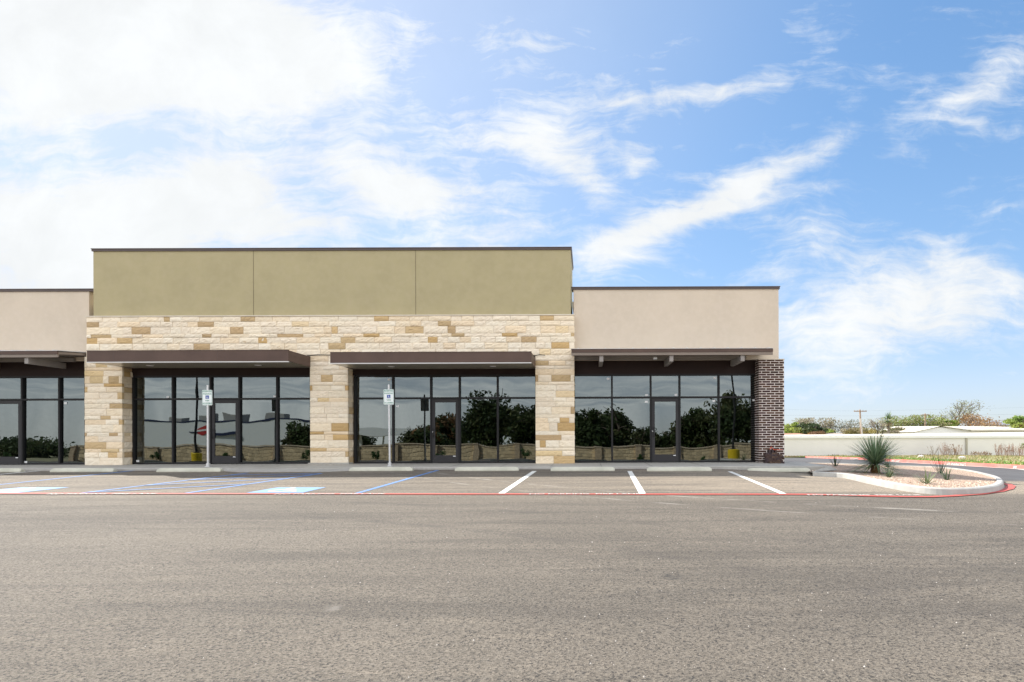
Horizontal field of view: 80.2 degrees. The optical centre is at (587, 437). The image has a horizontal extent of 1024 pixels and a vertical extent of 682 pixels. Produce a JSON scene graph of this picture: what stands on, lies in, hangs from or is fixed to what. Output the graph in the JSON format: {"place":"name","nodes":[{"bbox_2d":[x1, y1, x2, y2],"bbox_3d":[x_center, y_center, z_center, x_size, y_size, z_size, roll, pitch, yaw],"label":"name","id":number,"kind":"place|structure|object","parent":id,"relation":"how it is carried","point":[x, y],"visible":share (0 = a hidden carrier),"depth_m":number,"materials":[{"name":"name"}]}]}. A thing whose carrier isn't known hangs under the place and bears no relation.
{"place":"outdoors","nodes":[
{"label":"outdoors","id":0,"kind":"place"},
{"bbox_2d":[0,461,836,472],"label":"sidewalk","id":1,"kind":"structure","parent":0,"point":[347,467],"depth_m":18.56,"materials":[{"name":"concrete"}]},
{"bbox_2d":[202,385,211,466],"bbox_3d":[-11.661,-0.357,18.500,0.310,2.510,0.120,0,0,0],"label":"parking sign","id":2,"kind":"object","parent":1,"relation":"on","point":[207,397],"visible":1,"depth_m":18.47,"materials":[{"name":"white metal"}]},
{"bbox_2d":[383,384,393,465],"bbox_3d":[-6.092,-0.376,18.499,0.310,2.510,0.120,-1,0,-3],"label":"parking sign","id":3,"kind":"object","parent":1,"relation":"on","point":[388,393],"visible":1,"depth_m":18.47,"materials":[{"name":"white metal"}]},
{"bbox_2d":[0,458,1023,681],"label":"parking lot","id":4,"kind":"structure","parent":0,"point":[76,568],"depth_m":5.24,"materials":[{"name":"grey asphalt"}]},
{"bbox_2d":[0,468,25,471],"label":"wheel stop","id":5,"kind":"object","parent":4,"relation":"on","point":[12,470],"visible":0.98,"depth_m":17.50,"materials":[{"name":"concrete"}]},
{"bbox_2d":[0,487,66,492],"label":"blue pavement square","id":6,"kind":"structure","parent":4,"relation":"on","point":[23,489],"depth_m":12.69,"materials":[{"name":"paint"}]},
{"bbox_2d":[50,468,116,471],"bbox_3d":[-14.662,0.938,17.530,1.830,0.119,0.180,0,0,0],"label":"wheel stop","id":7,"kind":"object","parent":4,"relation":"on","point":[83,470],"visible":1,"depth_m":17.46,"materials":[{"name":"concrete"}]},
{"bbox_2d":[156,468,223,471],"bbox_3d":[-11.502,0.929,17.430,1.830,0.119,0.180,0,0,-1],"label":"wheel stop","id":8,"kind":"object","parent":4,"relation":"on","point":[190,470],"visible":1,"depth_m":17.35,"materials":[{"name":"concrete"}]},
{"bbox_2d":[0,470,437,492],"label":"blue stall lines","id":9,"kind":"object","parent":4,"relation":"on","point":[232,484],"visible":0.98,"depth_m":14.24,"materials":[{"name":"paint"}]},
{"bbox_2d":[247,487,324,492],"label":"blue pavement square","id":10,"kind":"structure","parent":4,"relation":"on","point":[297,489],"depth_m":12.40,"materials":[{"name":"paint"}]},
{"bbox_2d":[349,467,413,470],"bbox_3d":[-5.992,0.908,17.510,1.830,0.119,0.180,0,0,-1],"label":"wheel stop","id":11,"kind":"object","parent":4,"relation":"on","point":[381,469],"visible":1,"depth_m":17.44,"materials":[{"name":"concrete"}]},
{"bbox_2d":[7,471,785,493],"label":"white stall lines","id":12,"kind":"object","parent":4,"relation":"on","point":[638,486],"visible":1,"depth_m":13.59,"materials":[{"name":"paint"}]},
{"bbox_2d":[455,467,518,470],"bbox_3d":[-2.910,0.899,17.410,1.830,0.119,0.180,0,0,0],"label":"wheel stop","id":13,"kind":"object","parent":4,"relation":"on","point":[487,469],"visible":1,"depth_m":17.34,"materials":[{"name":"concrete"}]},
{"bbox_2d":[86,493,919,494],"bbox_3d":[-2.155,1.077,11.478,16.682,0.024,0.275,0,0,2],"label":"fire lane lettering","id":14,"kind":"object","parent":4,"relation":"on","point":[560,493],"visible":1,"depth_m":11.48,"materials":[{"name":"white paint"}]},
{"bbox_2d":[0,483,1015,496],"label":"red fire lane line","id":15,"kind":"object","parent":4,"relation":"on","point":[1009,486],"visible":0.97,"depth_m":11.58,"materials":[{"name":"paint"}]},
{"bbox_2d":[117,472,1021,677],"bbox_3d":[-0.215,1.139,10.201,26.966,0.384,14.011,0,0,0],"label":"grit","id":16,"kind":"object","parent":4,"relation":"on","point":[704,602],"visible":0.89,"depth_m":4.23,"materials":[{"name":"gravel"}]},
{"bbox_2d":[551,467,614,470],"bbox_3d":[-0.143,0.893,17.270,1.830,0.119,0.180,0,0,0],"label":"wheel stop","id":17,"kind":"object","parent":4,"relation":"on","point":[582,468],"visible":1,"depth_m":17.20,"materials":[{"name":"concrete"}]},
{"bbox_2d":[647,467,711,470],"bbox_3d":[2.592,0.888,17.090,1.830,0.119,0.180,0,0,-1],"label":"wheel stop","id":18,"kind":"object","parent":4,"relation":"on","point":[679,469],"visible":0.99,"depth_m":17.02,"materials":[{"name":"concrete"}]},
{"bbox_2d":[747,468,809,471],"bbox_3d":[5.601,0.943,17.710,1.830,0.119,0.180,0,0,0],"label":"wheel stop","id":19,"kind":"object","parent":4,"relation":"on","point":[783,469],"visible":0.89,"depth_m":17.64,"materials":[{"name":"concrete"}]},
{"bbox_2d":[804,462,1003,494],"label":"island kerb","id":20,"kind":"structure","parent":4,"relation":"on","point":[998,485],"depth_m":12.36,"materials":[{"name":"concrete"}]},
{"bbox_2d":[810,463,995,487],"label":"gravel","id":21,"kind":"structure","parent":20,"relation":"on","point":[970,483],"depth_m":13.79,"materials":[{"name":"beige gravel"}]},
{"bbox_2d":[830,454,839,465],"bbox_3d":[10.210,0.932,25.075,0.662,0.618,0.610,0,0,-42],"label":"red yucca","id":22,"kind":"object","parent":21,"relation":"on","point":[834,459],"visible":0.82,"depth_m":24.98,"materials":[{"name":"green plant"}]},
{"bbox_2d":[841,424,915,474],"bbox_3d":[8.487,0.403,17.756,2.464,1.686,2.426,0,0,0],"label":"yucca plant","id":23,"kind":"object","parent":21,"relation":"on","point":[877,453],"visible":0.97,"depth_m":17.60,"materials":[{"name":"green plant"}]},
{"bbox_2d":[882,464,896,476],"bbox_3d":[7.847,0.851,15.652,0.771,0.520,0.668,0,0,35],"label":"red yucca","id":24,"kind":"object","parent":21,"relation":"on","point":[887,473],"visible":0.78,"depth_m":15.58,"materials":[{"name":"green plant"}]},
{"bbox_2d":[914,468,936,483],"bbox_3d":[7.240,0.797,12.947,0.690,0.409,0.854,0,0,-21],"label":"red yucca","id":25,"kind":"object","parent":21,"relation":"on","point":[927,480],"visible":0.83,"depth_m":12.91,"materials":[{"name":"green plant"}]},
{"bbox_2d":[927,451,949,472],"bbox_3d":[11.378,0.771,19.417,0.816,0.924,0.766,0,0,14],"label":"red yucca","id":26,"kind":"object","parent":21,"relation":"on","point":[940,467],"visible":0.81,"depth_m":19.42,"materials":[{"name":"green plant"}]},
{"bbox_2d":[937,467,956,479],"bbox_3d":[9.064,0.884,15.179,0.711,0.427,0.695,0,0,30],"label":"red yucca","id":27,"kind":"object","parent":21,"relation":"on","point":[944,475],"visible":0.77,"depth_m":15.22,"materials":[{"name":"green plant"}]},
{"bbox_2d":[805,456,1023,468],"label":"kerb","id":28,"kind":"structure","parent":4,"relation":"on","point":[971,464],"depth_m":31.05,"materials":[{"name":"red paint"}]},
{"bbox_2d":[828,458,1023,469],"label":"gutter strip","id":29,"kind":"object","parent":4,"relation":"on","point":[954,465],"visible":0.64,"depth_m":30.16,"materials":[{"name":"concrete"}]},
{"bbox_2d":[0,0,1023,433],"label":"sky","id":30,"kind":"structure","parent":0,"point":[862,161],"materials":[{"name":"blue"}]},
{"bbox_2d":[796,455,1023,464],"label":"grass","id":31,"kind":"structure","parent":0,"point":[972,461],"depth_m":33.91,"materials":[{"name":"green plant"}]},
{"bbox_2d":[829,455,1023,464],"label":"verge ground","id":32,"kind":"structure","parent":0,"point":[1019,460],"depth_m":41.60,"materials":[{"name":"green plant"}]},
{"bbox_2d":[784,454,990,456],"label":"dry weeds","id":33,"kind":"object","parent":32,"relation":"on","point":[862,454],"visible":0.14,"depth_m":65.56,"materials":[{"name":"brown plant"}]},
{"bbox_2d":[937,443,951,454],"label":"weed","id":34,"kind":"object","parent":32,"relation":"on","point":[943,449],"visible":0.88,"depth_m":65.98,"materials":[{"name":"brown plant"}]},
{"bbox_2d":[942,444,962,454],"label":"weed","id":35,"kind":"object","parent":32,"relation":"on","point":[955,451],"visible":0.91,"depth_m":65.95,"materials":[{"name":"brown plant"}]},
{"bbox_2d":[970,451,991,455],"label":"weed","id":36,"kind":"object","parent":32,"relation":"on","point":[984,452],"visible":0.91,"depth_m":62.92,"materials":[{"name":"brown plant"}]},
{"bbox_2d":[995,442,1023,455],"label":"weed","id":37,"kind":"object","parent":32,"relation":"on","point":[1007,450],"visible":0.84,"depth_m":59.98,"materials":[{"name":"brown plant"}]},
{"bbox_3d":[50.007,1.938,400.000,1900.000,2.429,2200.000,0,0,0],"label":"ground","id":38,"kind":"structure","parent":0,"visible":0},
{"bbox_2d":[0,247,784,464],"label":"retail building","id":39,"kind":"structure","parent":38,"relation":"on","point":[466,354],"depth_m":20.30,"materials":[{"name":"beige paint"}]},
{"bbox_2d":[0,401,20,463],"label":"door","id":40,"kind":"structure","parent":39,"relation":"in","point":[10,411],"depth_m":20.47,"materials":[{"name":"glass"}]},
{"bbox_2d":[212,400,237,463],"bbox_3d":[-12.306,-0.200,20.436,0.916,2.163,0.119,0,0,0],"label":"door","id":41,"kind":"structure","parent":39,"relation":"in","point":[224,412],"depth_m":20.47,"materials":[{"name":"glass"}]},
{"bbox_2d":[432,399,458,462],"bbox_3d":[-4.829,-0.226,20.436,0.908,2.163,0.119,0,0,0],"label":"door","id":42,"kind":"structure","parent":39,"relation":"in","point":[445,412],"depth_m":20.47,"materials":[{"name":"glass"}]},
{"bbox_2d":[652,398,678,461],"bbox_3d":[2.638,-0.253,20.436,0.919,2.163,0.119,0,0,0],"label":"door","id":43,"kind":"structure","parent":39,"relation":"in","point":[665,411],"depth_m":20.47,"materials":[{"name":"glass"}]},
{"bbox_2d":[784,422,802,432],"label":"tree","id":44,"kind":"object","parent":38,"relation":"on","point":[788,428],"visible":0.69,"depth_m":99.12,"materials":[{"name":"green plant"}]},
{"bbox_2d":[784,433,806,434],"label":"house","id":45,"kind":"structure","parent":38,"relation":"on","point":[794,434],"depth_m":86.65,"materials":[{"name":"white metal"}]},
{"bbox_2d":[791,422,828,434],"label":"tree","id":46,"kind":"object","parent":38,"relation":"on","point":[805,428],"visible":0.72,"depth_m":95.28,"materials":[{"name":"green plant"}]},
{"bbox_2d":[792,417,838,429],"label":"tree","id":47,"kind":"object","parent":38,"relation":"on","point":[829,424],"visible":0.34,"depth_m":106.77,"materials":[{"name":"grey plant"}]},
{"bbox_2d":[807,430,826,434],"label":"bush","id":48,"kind":"object","parent":38,"relation":"on","point":[817,432],"visible":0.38,"depth_m":92.62,"materials":[{"name":"brown plant"}]},
{"bbox_2d":[826,427,837,432],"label":"tree","id":49,"kind":"object","parent":38,"relation":"on","point":[831,430],"visible":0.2,"depth_m":102.81,"materials":[{"name":"green plant"}]},
{"bbox_2d":[833,419,864,433],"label":"tree","id":50,"kind":"object","parent":38,"relation":"on","point":[850,425],"visible":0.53,"depth_m":104.86,"materials":[{"name":"grey plant"}]},
{"bbox_2d":[839,427,876,433],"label":"tree","id":51,"kind":"object","parent":38,"relation":"on","point":[857,431],"visible":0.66,"depth_m":98.52,"materials":[{"name":"green plant"}]},
{"bbox_2d":[854,410,866,433],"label":"utility pole","id":52,"kind":"object","parent":38,"relation":"on","point":[859,411],"visible":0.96,"depth_m":89.88,"materials":[{"name":"wood"}]},
{"bbox_2d":[862,418,898,432],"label":"tree","id":53,"kind":"object","parent":38,"relation":"on","point":[873,424],"visible":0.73,"depth_m":105.42,"materials":[{"name":"grey plant"}]},
{"bbox_2d":[882,411,893,433],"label":"palm tree","id":54,"kind":"object","parent":38,"relation":"on","point":[889,423],"visible":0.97,"depth_m":95.87,"materials":[{"name":"green plant"}]},
{"bbox_2d":[878,427,905,433],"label":"tree","id":55,"kind":"object","parent":38,"relation":"on","point":[894,430],"visible":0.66,"depth_m":100.92,"materials":[{"name":"green plant"}]},
{"bbox_2d":[784,432,1023,457],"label":"boundary wall","id":56,"kind":"structure","parent":38,"relation":"on","point":[840,444],"depth_m":68.50,"materials":[{"name":"beige concrete"}]},
{"bbox_2d":[870,414,943,427],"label":"tree","id":57,"kind":"object","parent":38,"relation":"on","point":[905,421],"visible":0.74,"depth_m":113.99,"materials":[{"name":"green plant"}]},
{"bbox_2d":[922,413,929,429],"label":"utility pole","id":58,"kind":"object","parent":38,"relation":"on","point":[924,414],"visible":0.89,"depth_m":111.38,"materials":[{"name":"wood"}]},
{"bbox_2d":[929,417,962,429],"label":"tree","id":59,"kind":"object","parent":38,"relation":"on","point":[949,423],"visible":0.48,"depth_m":115.23,"materials":[{"name":"green plant"}]},
{"bbox_2d":[876,426,1023,435],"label":"warehouse","id":60,"kind":"structure","parent":38,"relation":"on","point":[944,429],"depth_m":95.00,"materials":[{"name":"white paint"}]},
{"bbox_2d":[930,400,988,423],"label":"tree","id":61,"kind":"object","parent":38,"relation":"on","point":[960,410],"visible":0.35,"depth_m":119.73,"materials":[{"name":"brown plant"}]},
{"bbox_2d":[953,413,1007,429],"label":"tree","id":62,"kind":"object","parent":38,"relation":"on","point":[969,420],"visible":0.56,"depth_m":109.42,"materials":[{"name":"brown plant"}]},
{"bbox_2d":[988,421,1008,426],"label":"house","id":63,"kind":"structure","parent":38,"relation":"on","point":[1001,423],"depth_m":130.30,"materials":[{"name":"white metal"}]},
{"bbox_2d":[1003,415,1023,427],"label":"tree","id":64,"kind":"object","parent":38,"relation":"on","point":[1016,421],"visible":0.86,"depth_m":99.88,"materials":[{"name":"green plant"}]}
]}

